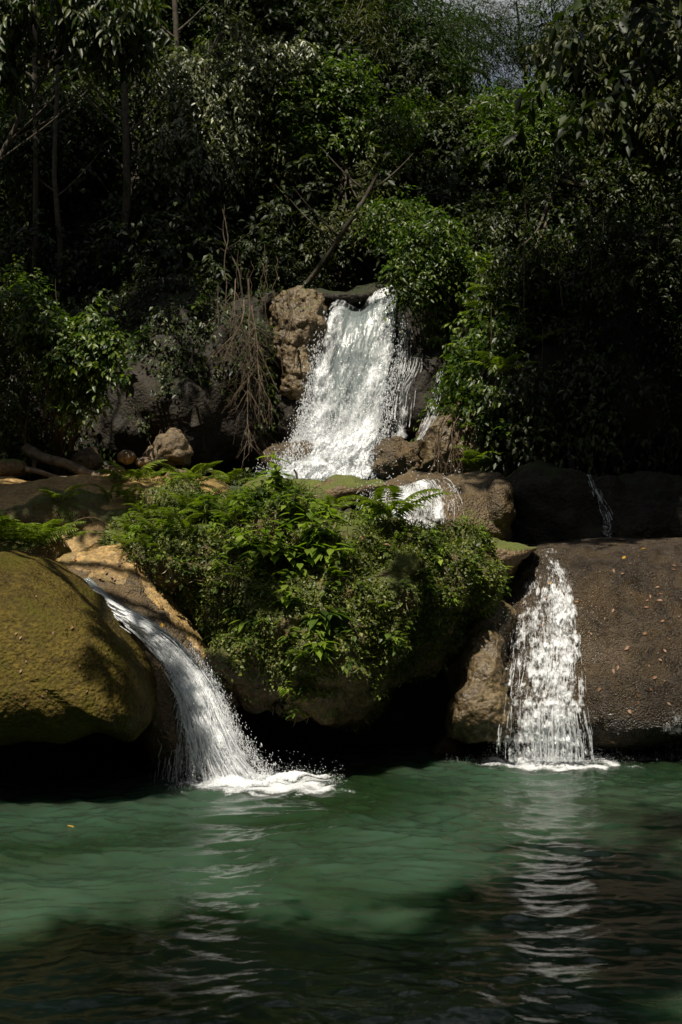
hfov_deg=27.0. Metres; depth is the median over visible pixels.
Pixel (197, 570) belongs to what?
sprig
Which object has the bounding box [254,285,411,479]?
waterfall
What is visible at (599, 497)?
shaded stream
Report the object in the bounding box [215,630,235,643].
sprig
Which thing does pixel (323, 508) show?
leafy plant
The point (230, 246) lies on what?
bare tree
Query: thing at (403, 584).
sprig
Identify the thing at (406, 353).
veil stream
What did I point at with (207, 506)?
leafy plant
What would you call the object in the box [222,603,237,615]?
sprig
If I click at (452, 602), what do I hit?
sprig
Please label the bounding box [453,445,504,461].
fern
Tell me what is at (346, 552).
sprig
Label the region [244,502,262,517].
sprig
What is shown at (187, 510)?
fern
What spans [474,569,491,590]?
sprig
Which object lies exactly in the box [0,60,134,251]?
tree
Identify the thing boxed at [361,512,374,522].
sprig
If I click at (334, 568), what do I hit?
fern
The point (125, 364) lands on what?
leafy plant
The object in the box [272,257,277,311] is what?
hanging vine
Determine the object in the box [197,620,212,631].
sprig
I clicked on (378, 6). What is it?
forest tree
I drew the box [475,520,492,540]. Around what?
sprig
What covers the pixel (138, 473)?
fern
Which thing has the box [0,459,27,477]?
stone
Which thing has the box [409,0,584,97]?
sky
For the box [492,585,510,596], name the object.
sprig
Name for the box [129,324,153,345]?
leafy plant
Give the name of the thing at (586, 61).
forest tree
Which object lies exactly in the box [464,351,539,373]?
fern
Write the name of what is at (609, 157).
forest shrub
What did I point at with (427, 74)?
forest tree
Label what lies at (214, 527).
sprig
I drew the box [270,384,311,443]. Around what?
cliff foot
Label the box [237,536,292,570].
leafy plant
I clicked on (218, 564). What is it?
sprig
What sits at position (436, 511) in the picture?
cascade
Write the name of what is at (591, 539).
driftwood
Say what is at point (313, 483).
moss ledge
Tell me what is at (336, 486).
moss hummock
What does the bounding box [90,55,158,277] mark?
bare tree
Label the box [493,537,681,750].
limestone wall
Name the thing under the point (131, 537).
sprig
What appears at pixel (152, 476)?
fern
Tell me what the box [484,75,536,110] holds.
forest tree
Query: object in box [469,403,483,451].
draped root
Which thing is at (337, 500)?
fern
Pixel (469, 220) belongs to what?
forest shrub
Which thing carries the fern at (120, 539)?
on the mossy mound
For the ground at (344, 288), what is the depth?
18.30 m
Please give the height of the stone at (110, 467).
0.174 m
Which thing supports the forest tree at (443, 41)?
on the ground at (344, 288)
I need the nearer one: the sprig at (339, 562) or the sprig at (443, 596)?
the sprig at (339, 562)
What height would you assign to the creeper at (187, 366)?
3.008 m
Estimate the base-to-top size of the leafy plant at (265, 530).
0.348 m
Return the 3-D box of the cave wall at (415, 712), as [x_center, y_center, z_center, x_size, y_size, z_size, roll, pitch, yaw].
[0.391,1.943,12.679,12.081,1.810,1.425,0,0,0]
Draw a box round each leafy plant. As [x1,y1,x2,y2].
[117,354,135,373]
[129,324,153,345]
[186,290,212,313]
[190,488,267,526]
[222,530,271,552]
[228,617,254,635]
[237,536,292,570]
[239,478,277,505]
[246,515,282,553]
[256,451,295,490]
[262,504,345,551]
[271,542,325,576]
[271,581,304,609]
[275,494,329,535]
[284,684,315,719]
[292,641,341,663]
[296,543,352,568]
[298,606,356,634]
[315,500,343,521]
[334,658,363,676]
[352,496,389,523]
[377,631,391,638]
[429,556,449,566]
[493,419,517,441]
[545,435,566,453]
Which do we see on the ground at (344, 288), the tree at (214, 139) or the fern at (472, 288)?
the tree at (214, 139)
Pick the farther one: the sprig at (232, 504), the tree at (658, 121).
the tree at (658, 121)
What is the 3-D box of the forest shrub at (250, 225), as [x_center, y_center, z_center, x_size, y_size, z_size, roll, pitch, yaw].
[-1.202,-3.418,18.151,2.900,2.384,2.218,0,0,-25]
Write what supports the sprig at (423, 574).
on the mossy mound
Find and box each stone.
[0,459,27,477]
[102,465,125,474]
[117,450,136,464]
[135,457,152,467]
[165,469,187,476]
[432,733,461,753]
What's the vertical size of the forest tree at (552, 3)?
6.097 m
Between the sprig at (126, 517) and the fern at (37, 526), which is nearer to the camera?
the fern at (37, 526)
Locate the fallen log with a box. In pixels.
[22,444,102,475]
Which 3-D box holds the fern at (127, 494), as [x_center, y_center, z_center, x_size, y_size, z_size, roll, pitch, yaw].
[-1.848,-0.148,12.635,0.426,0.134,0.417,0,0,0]
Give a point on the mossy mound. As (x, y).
(342, 710)
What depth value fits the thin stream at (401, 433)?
15.74 m
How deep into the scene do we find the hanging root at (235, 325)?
15.47 m
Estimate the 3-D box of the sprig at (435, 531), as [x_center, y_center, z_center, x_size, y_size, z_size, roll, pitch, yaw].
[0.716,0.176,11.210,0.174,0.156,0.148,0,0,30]
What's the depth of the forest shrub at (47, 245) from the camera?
18.19 m
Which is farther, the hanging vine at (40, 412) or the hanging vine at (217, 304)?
the hanging vine at (217, 304)
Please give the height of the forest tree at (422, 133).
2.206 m
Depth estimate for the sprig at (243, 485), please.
11.90 m
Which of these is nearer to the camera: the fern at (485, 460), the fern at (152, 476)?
the fern at (152, 476)
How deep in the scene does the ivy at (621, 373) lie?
14.54 m
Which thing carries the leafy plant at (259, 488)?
on the mossy mound
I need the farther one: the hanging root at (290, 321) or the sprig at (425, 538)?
the hanging root at (290, 321)
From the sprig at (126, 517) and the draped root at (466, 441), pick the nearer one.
the sprig at (126, 517)
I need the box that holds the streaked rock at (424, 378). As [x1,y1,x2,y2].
[384,344,449,440]
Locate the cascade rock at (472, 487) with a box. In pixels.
[351,470,511,541]
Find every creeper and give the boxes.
[0,281,128,480]
[92,259,286,475]
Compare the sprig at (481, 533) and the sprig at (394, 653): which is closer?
the sprig at (394, 653)
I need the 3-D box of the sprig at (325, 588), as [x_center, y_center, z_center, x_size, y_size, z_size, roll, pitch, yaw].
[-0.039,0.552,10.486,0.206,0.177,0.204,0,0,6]
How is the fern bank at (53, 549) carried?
on the ground at (344, 288)
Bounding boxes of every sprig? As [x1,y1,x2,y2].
[122,509,135,520]
[122,526,144,547]
[128,501,158,512]
[129,524,145,533]
[156,522,179,539]
[164,555,197,570]
[165,473,179,484]
[181,565,205,576]
[191,524,208,537]
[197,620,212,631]
[205,515,226,533]
[206,484,223,496]
[212,553,230,569]
[213,536,236,548]
[213,578,230,593]
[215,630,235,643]
[216,551,237,561]
[218,525,242,536]
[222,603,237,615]
[223,486,246,504]
[224,500,257,511]
[225,494,249,516]
[232,520,249,537]
[238,632,263,654]
[239,478,259,491]
[239,555,268,575]
[242,614,261,626]
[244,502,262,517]
[246,584,270,596]
[254,613,267,628]
[264,494,296,509]
[268,468,290,487]
[274,488,290,500]
[277,569,295,583]
[277,627,295,648]
[277,681,297,701]
[282,629,296,645]
[284,623,304,638]
[284,646,305,664]
[286,481,305,492]
[291,487,313,506]
[300,528,321,547]
[301,623,330,640]
[302,608,319,622]
[307,614,323,631]
[307,644,338,658]
[308,499,322,511]
[310,529,327,542]
[321,575,349,598]
[325,556,346,572]
[326,625,363,641]
[339,540,359,562]
[347,576,369,595]
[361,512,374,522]
[368,543,396,558]
[380,644,402,655]
[382,631,405,645]
[383,637,406,652]
[392,636,407,648]
[394,526,408,539]
[395,615,419,635]
[396,576,411,590]
[412,519,442,533]
[412,527,436,546]
[415,562,435,582]
[418,577,436,596]
[418,582,440,594]
[429,524,441,537]
[438,543,451,556]
[438,588,453,599]
[440,592,460,610]
[444,519,464,528]
[456,510,475,525]
[459,549,485,569]
[473,526,489,539]
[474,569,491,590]
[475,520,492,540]
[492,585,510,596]
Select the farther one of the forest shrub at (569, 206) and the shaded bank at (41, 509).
the forest shrub at (569, 206)
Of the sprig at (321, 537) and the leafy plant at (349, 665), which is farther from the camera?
the sprig at (321, 537)
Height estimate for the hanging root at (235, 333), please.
0.980 m
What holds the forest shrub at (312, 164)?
on the ground at (344, 288)
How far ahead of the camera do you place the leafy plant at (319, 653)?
10.23 m
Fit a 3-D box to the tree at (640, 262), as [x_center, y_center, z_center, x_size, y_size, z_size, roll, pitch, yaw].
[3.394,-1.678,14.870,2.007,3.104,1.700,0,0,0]
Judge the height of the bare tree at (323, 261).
1.664 m
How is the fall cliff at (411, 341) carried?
on the ground at (344, 288)
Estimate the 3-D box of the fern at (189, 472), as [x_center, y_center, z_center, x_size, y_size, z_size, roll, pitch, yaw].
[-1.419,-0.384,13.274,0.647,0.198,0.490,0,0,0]
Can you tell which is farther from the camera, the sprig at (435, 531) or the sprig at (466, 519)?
the sprig at (466, 519)
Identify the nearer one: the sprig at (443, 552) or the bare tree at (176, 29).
the sprig at (443, 552)
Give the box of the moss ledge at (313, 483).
[244,476,323,490]
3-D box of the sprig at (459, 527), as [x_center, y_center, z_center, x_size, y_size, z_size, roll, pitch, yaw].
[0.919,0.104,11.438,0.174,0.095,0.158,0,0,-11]
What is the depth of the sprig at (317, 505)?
11.52 m
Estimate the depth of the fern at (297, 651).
10.22 m
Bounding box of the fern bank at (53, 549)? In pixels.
[0,534,71,559]
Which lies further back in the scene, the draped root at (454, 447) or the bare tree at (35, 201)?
the bare tree at (35, 201)
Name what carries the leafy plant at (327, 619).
on the mossy mound
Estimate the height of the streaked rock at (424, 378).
1.142 m
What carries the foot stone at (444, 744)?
in the water
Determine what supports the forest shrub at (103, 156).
on the ground at (344, 288)
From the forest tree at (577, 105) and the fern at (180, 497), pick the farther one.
the forest tree at (577, 105)
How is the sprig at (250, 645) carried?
on the mossy mound
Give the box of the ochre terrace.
[0,474,230,551]
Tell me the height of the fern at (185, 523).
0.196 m
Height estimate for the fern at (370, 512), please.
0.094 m
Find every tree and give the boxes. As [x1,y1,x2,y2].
[0,0,110,111]
[0,0,176,160]
[0,0,287,257]
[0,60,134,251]
[7,0,272,198]
[23,0,82,286]
[24,65,100,282]
[70,19,196,202]
[74,0,171,278]
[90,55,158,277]
[128,3,332,234]
[152,0,415,191]
[153,0,493,223]
[157,0,209,204]
[183,195,280,298]
[243,40,435,187]
[291,147,411,288]
[296,141,411,282]
[329,0,492,121]
[332,0,515,153]
[337,0,508,113]
[346,0,420,21]
[351,96,463,197]
[361,4,477,143]
[367,91,510,216]
[438,70,599,213]
[447,0,568,92]
[455,140,680,322]
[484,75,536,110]
[497,0,608,96]
[499,0,681,219]
[519,0,681,212]
[532,0,681,170]
[533,0,681,101]
[549,0,678,170]
[559,76,657,162]
[561,117,639,193]
[569,204,681,381]
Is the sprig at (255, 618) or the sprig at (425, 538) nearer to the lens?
the sprig at (255, 618)
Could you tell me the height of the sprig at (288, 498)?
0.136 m
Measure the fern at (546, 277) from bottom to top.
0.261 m
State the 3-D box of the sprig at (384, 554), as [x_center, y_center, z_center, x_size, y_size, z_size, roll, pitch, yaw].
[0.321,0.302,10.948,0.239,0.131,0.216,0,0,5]
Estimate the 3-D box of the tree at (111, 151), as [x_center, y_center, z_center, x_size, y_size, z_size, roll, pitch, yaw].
[-3.035,-5.601,20.684,2.395,3.656,2.336,0,0,41]
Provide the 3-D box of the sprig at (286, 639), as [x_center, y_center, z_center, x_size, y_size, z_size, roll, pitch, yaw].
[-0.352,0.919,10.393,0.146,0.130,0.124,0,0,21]
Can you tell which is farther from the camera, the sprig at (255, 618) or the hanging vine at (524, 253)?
the hanging vine at (524, 253)
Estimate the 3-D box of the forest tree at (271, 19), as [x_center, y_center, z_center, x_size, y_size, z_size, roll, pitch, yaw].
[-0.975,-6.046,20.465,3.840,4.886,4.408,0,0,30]
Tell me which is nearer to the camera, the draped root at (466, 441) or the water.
the water
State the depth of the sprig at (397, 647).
10.51 m
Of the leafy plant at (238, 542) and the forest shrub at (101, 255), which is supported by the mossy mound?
the leafy plant at (238, 542)
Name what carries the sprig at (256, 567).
on the mossy mound
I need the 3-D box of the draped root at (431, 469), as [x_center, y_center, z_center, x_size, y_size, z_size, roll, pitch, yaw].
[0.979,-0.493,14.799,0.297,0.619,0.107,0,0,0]
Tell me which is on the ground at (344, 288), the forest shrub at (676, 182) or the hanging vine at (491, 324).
the forest shrub at (676, 182)
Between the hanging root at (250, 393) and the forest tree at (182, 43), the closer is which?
the hanging root at (250, 393)
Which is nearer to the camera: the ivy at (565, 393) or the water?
the water
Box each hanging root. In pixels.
[194,278,292,375]
[202,300,270,383]
[215,305,277,431]
[222,278,267,472]
[253,364,277,427]
[286,290,300,340]
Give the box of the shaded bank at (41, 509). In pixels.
[0,489,134,535]
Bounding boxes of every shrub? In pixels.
[0,162,110,269]
[0,199,62,283]
[0,209,79,308]
[16,180,174,296]
[39,199,185,308]
[42,156,108,253]
[52,132,271,293]
[63,138,182,237]
[109,191,269,304]
[133,156,348,291]
[190,160,289,249]
[206,145,373,259]
[222,222,354,294]
[231,134,460,290]
[244,102,389,187]
[301,147,377,227]
[317,139,526,282]
[341,185,485,347]
[353,89,435,154]
[384,127,524,243]
[434,195,541,268]
[443,112,587,211]
[460,197,511,249]
[494,65,591,122]
[519,175,628,235]
[539,130,681,215]
[577,179,681,221]
[634,150,681,198]
[637,143,681,194]
[643,170,681,236]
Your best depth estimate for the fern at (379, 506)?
11.15 m
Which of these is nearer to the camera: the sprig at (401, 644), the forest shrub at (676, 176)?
the sprig at (401, 644)
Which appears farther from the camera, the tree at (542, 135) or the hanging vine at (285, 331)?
the tree at (542, 135)
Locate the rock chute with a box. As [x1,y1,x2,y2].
[68,550,239,774]
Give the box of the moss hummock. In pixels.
[311,474,386,511]
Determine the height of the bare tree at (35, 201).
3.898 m
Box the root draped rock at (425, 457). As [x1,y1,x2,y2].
[415,401,502,473]
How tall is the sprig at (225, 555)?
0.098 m
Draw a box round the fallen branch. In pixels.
[25,466,66,477]
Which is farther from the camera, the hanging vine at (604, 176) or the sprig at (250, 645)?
the hanging vine at (604, 176)
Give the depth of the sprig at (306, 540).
10.67 m
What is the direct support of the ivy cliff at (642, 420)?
on the ground at (344, 288)
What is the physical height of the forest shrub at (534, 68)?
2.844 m
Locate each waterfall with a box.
[84,577,342,795]
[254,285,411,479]
[445,549,670,771]
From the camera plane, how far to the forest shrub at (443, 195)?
18.22 m
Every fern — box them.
[0,515,39,532]
[0,519,44,541]
[0,523,59,533]
[0,527,78,544]
[8,519,85,538]
[37,484,85,500]
[41,525,94,542]
[83,482,139,500]
[94,459,172,481]
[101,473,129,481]
[105,529,138,547]
[112,488,143,500]
[112,516,145,534]
[122,503,180,515]
[124,498,143,509]
[131,534,165,547]
[132,515,179,531]
[143,472,160,480]
[144,505,196,517]
[147,512,208,535]
[153,474,185,480]
[157,461,220,479]
[158,489,213,509]
[172,463,226,482]
[182,508,218,522]
[185,496,225,509]
[207,495,244,509]
[209,505,252,520]
[210,468,255,483]
[221,566,265,578]
[247,569,288,576]
[287,647,321,659]
[316,565,350,576]
[324,495,356,508]
[338,485,451,519]
[348,510,375,517]
[359,596,395,608]
[452,458,490,466]
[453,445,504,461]
[454,413,501,431]
[458,300,532,316]
[463,280,519,293]
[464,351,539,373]
[467,255,550,272]
[467,447,507,464]
[468,268,555,297]
[484,309,545,322]
[500,328,566,347]
[518,269,567,285]
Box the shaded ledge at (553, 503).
[505,460,681,543]
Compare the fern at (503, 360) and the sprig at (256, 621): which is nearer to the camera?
the sprig at (256, 621)
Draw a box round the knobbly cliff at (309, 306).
[269,285,330,400]
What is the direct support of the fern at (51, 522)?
on the fern bank at (53, 549)
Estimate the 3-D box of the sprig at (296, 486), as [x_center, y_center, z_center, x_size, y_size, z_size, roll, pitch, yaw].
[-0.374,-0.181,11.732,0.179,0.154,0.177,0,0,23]
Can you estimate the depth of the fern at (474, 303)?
15.42 m
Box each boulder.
[0,550,156,745]
[69,447,102,474]
[142,428,193,469]
[370,436,419,479]
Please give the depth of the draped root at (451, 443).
14.85 m
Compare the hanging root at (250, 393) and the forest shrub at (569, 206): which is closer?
the hanging root at (250, 393)
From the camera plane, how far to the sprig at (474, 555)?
10.99 m
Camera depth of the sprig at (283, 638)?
10.38 m
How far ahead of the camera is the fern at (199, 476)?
13.31 m
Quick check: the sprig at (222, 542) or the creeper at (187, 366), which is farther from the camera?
the creeper at (187, 366)
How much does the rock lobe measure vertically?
0.574 m
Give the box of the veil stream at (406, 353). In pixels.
[392,312,410,389]
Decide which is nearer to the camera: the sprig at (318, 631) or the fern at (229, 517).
the sprig at (318, 631)
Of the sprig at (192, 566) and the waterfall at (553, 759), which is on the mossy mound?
the sprig at (192, 566)
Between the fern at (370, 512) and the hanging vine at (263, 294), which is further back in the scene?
the hanging vine at (263, 294)
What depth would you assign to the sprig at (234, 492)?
11.78 m
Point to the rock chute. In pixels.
(158, 731)
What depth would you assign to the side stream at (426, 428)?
15.18 m
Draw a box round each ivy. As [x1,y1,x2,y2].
[410,237,528,475]
[472,195,639,477]
[580,193,681,475]
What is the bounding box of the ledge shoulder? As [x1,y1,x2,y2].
[491,537,537,580]
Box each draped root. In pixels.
[428,417,444,469]
[429,435,447,471]
[433,414,453,472]
[445,410,454,472]
[448,415,461,472]
[449,410,470,472]
[450,403,471,473]
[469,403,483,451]
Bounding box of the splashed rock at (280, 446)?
[261,440,312,471]
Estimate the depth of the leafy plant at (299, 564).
10.65 m
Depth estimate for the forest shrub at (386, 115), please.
20.81 m
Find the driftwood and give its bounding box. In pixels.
[581,538,626,541]
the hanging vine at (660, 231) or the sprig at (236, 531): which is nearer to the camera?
the sprig at (236, 531)
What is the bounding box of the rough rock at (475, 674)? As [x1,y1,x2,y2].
[444,598,516,743]
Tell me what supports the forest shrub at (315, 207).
on the ground at (344, 288)
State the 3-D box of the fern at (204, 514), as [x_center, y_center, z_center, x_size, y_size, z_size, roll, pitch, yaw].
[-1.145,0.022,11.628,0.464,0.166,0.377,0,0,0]
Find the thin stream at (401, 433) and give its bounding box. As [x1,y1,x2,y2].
[387,352,422,437]
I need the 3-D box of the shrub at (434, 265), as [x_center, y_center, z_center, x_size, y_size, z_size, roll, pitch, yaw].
[0.848,-2.278,16.285,1.324,3.117,1.714,0,0,-35]
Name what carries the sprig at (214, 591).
on the mossy mound
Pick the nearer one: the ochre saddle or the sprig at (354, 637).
the sprig at (354, 637)
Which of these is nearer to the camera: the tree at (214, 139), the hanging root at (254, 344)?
the hanging root at (254, 344)
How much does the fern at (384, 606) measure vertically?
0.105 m
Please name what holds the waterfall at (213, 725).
on the rock chute
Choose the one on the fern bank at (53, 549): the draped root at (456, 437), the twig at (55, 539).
the twig at (55, 539)
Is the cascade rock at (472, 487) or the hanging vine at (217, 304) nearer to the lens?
the cascade rock at (472, 487)
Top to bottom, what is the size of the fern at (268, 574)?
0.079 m
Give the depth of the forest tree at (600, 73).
20.43 m
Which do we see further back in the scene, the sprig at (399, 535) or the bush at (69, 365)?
the bush at (69, 365)
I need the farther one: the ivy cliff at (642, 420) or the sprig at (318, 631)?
the ivy cliff at (642, 420)
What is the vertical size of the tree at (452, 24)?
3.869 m
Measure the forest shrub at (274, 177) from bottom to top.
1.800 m
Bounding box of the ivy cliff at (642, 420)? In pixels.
[421,224,681,474]
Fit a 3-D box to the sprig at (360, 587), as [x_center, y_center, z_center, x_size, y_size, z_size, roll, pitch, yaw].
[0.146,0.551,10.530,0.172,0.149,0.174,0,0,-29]
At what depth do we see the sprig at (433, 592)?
10.75 m
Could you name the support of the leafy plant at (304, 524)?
on the mossy mound
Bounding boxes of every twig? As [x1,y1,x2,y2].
[35,522,71,546]
[71,517,111,538]
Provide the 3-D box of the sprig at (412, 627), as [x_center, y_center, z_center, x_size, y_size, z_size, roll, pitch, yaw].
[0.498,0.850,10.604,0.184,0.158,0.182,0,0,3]
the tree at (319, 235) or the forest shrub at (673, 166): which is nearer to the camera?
the tree at (319, 235)
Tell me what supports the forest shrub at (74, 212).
on the ground at (344, 288)
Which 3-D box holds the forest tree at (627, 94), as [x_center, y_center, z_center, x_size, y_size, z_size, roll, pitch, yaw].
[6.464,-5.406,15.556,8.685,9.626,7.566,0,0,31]
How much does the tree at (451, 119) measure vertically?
2.140 m
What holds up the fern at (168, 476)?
on the ochre terrace
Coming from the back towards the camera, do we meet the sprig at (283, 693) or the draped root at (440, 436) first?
the draped root at (440, 436)
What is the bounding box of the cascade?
[356,438,463,526]
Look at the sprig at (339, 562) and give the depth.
10.58 m
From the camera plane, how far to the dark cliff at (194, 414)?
15.52 m
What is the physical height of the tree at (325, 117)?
2.526 m
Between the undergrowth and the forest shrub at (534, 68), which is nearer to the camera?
the undergrowth
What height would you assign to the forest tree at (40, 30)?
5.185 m
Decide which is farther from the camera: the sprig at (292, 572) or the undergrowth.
the undergrowth
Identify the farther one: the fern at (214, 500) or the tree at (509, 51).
the tree at (509, 51)
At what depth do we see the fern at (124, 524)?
11.52 m
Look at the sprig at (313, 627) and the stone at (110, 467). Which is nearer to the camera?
the sprig at (313, 627)
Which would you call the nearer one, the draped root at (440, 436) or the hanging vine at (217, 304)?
the draped root at (440, 436)
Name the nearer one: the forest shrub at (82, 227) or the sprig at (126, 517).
the sprig at (126, 517)
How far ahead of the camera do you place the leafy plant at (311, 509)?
10.95 m
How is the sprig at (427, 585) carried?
on the mossy mound
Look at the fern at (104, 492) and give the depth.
12.63 m
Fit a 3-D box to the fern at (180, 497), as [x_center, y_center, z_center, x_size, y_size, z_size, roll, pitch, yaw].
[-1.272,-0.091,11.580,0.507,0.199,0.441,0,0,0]
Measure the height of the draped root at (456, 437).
0.769 m
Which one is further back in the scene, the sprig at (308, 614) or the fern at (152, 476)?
the fern at (152, 476)
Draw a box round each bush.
[0,253,53,479]
[0,267,138,475]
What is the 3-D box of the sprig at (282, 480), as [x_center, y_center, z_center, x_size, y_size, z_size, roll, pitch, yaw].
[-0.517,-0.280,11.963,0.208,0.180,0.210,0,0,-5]
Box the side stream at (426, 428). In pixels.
[417,371,442,439]
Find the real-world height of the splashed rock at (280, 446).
0.434 m
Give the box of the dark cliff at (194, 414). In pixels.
[1,273,277,477]
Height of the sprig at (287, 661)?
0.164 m
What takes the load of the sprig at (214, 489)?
on the mossy mound
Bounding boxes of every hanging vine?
[38,374,40,434]
[217,283,218,326]
[222,209,228,310]
[236,257,239,331]
[259,261,263,304]
[263,244,267,343]
[264,262,267,307]
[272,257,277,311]
[280,292,285,372]
[491,305,492,359]
[523,183,526,329]
[589,183,591,269]
[601,113,604,240]
[657,178,660,278]
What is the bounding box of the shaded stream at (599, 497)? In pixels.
[587,474,612,526]
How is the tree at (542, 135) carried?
on the ground at (344, 288)
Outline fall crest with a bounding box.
[314,278,412,308]
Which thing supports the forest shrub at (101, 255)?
on the ground at (344, 288)
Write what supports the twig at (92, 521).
attached to the twig at (55, 539)
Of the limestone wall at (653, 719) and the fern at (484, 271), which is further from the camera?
the fern at (484, 271)
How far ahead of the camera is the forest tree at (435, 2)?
34.45 m
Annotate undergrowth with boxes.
[134,467,269,485]
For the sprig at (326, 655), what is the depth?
10.23 m
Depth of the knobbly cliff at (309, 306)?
15.94 m
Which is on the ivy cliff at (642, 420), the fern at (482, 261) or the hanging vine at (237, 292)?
the fern at (482, 261)
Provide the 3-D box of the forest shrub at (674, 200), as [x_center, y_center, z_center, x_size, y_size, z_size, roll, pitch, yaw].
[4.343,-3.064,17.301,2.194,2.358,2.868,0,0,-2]
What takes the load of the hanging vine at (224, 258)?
hanging from the dark cliff at (194, 414)
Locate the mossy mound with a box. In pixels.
[105,483,503,728]
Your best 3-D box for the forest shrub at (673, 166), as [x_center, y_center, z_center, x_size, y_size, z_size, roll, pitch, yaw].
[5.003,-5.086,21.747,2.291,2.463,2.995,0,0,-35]
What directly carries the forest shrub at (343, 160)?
on the ground at (344, 288)
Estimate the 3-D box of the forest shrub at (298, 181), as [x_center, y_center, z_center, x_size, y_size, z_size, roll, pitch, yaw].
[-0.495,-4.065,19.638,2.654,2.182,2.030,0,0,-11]
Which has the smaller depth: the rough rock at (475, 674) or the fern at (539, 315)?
the rough rock at (475, 674)
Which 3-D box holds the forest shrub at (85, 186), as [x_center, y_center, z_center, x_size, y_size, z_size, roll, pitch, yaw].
[-2.387,-3.563,18.647,2.928,2.407,2.240,0,0,-25]
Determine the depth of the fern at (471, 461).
14.76 m
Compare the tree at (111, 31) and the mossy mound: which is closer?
the mossy mound
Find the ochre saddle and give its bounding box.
[55,543,209,656]
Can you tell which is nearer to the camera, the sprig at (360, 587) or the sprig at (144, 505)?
the sprig at (360, 587)
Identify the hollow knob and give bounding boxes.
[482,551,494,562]
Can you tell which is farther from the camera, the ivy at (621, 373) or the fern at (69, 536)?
the ivy at (621, 373)
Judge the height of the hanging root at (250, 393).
2.175 m
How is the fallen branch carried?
on the ochre terrace
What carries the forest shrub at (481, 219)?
on the ground at (344, 288)
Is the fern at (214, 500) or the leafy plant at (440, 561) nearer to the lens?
the leafy plant at (440, 561)
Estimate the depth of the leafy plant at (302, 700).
10.40 m
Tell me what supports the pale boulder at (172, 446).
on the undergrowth
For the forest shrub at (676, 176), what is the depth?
19.03 m
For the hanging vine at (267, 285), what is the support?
hanging from the dark cliff at (194, 414)
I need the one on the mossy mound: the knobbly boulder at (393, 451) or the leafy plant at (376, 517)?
the leafy plant at (376, 517)
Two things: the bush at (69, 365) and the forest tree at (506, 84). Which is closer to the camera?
the bush at (69, 365)
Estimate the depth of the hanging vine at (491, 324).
14.90 m
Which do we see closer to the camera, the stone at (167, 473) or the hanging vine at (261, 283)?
the stone at (167, 473)
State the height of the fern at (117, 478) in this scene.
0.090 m
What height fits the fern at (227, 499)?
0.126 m
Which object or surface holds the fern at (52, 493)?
on the shaded bank at (41, 509)
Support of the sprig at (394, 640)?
on the mossy mound
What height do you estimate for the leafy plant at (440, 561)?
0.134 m
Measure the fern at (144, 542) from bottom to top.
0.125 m
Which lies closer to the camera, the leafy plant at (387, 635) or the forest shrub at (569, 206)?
the leafy plant at (387, 635)
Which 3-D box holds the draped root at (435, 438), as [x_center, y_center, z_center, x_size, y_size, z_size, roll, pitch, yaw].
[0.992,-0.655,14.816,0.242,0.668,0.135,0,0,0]
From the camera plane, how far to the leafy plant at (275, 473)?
11.88 m
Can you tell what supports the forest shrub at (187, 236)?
on the ground at (344, 288)
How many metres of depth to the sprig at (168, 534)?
10.99 m
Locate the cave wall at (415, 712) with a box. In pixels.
[4,653,492,745]
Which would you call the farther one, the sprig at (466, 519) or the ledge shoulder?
the ledge shoulder
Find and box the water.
[0,742,681,1023]
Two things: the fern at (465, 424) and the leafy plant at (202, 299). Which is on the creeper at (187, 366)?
the leafy plant at (202, 299)
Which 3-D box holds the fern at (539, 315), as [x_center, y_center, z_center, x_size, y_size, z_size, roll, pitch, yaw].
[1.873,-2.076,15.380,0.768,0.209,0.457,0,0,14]
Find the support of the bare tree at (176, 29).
on the ground at (344, 288)
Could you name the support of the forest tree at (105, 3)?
on the ground at (344, 288)
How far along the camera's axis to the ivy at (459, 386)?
15.09 m
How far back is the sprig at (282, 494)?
11.06 m
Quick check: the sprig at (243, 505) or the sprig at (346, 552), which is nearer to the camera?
the sprig at (346, 552)
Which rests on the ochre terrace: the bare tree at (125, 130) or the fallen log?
the fallen log
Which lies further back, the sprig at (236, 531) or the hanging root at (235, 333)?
the hanging root at (235, 333)
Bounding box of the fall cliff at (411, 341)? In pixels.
[312,270,476,463]
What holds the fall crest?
on the fall cliff at (411, 341)
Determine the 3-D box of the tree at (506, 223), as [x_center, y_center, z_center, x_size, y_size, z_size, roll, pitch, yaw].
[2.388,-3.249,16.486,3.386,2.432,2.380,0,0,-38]
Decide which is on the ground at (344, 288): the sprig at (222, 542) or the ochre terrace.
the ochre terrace
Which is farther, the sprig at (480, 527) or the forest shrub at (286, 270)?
the forest shrub at (286, 270)
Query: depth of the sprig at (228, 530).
11.28 m
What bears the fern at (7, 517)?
on the fern bank at (53, 549)
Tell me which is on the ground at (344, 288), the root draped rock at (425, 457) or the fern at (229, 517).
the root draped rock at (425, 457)
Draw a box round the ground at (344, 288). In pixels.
[0,172,670,542]

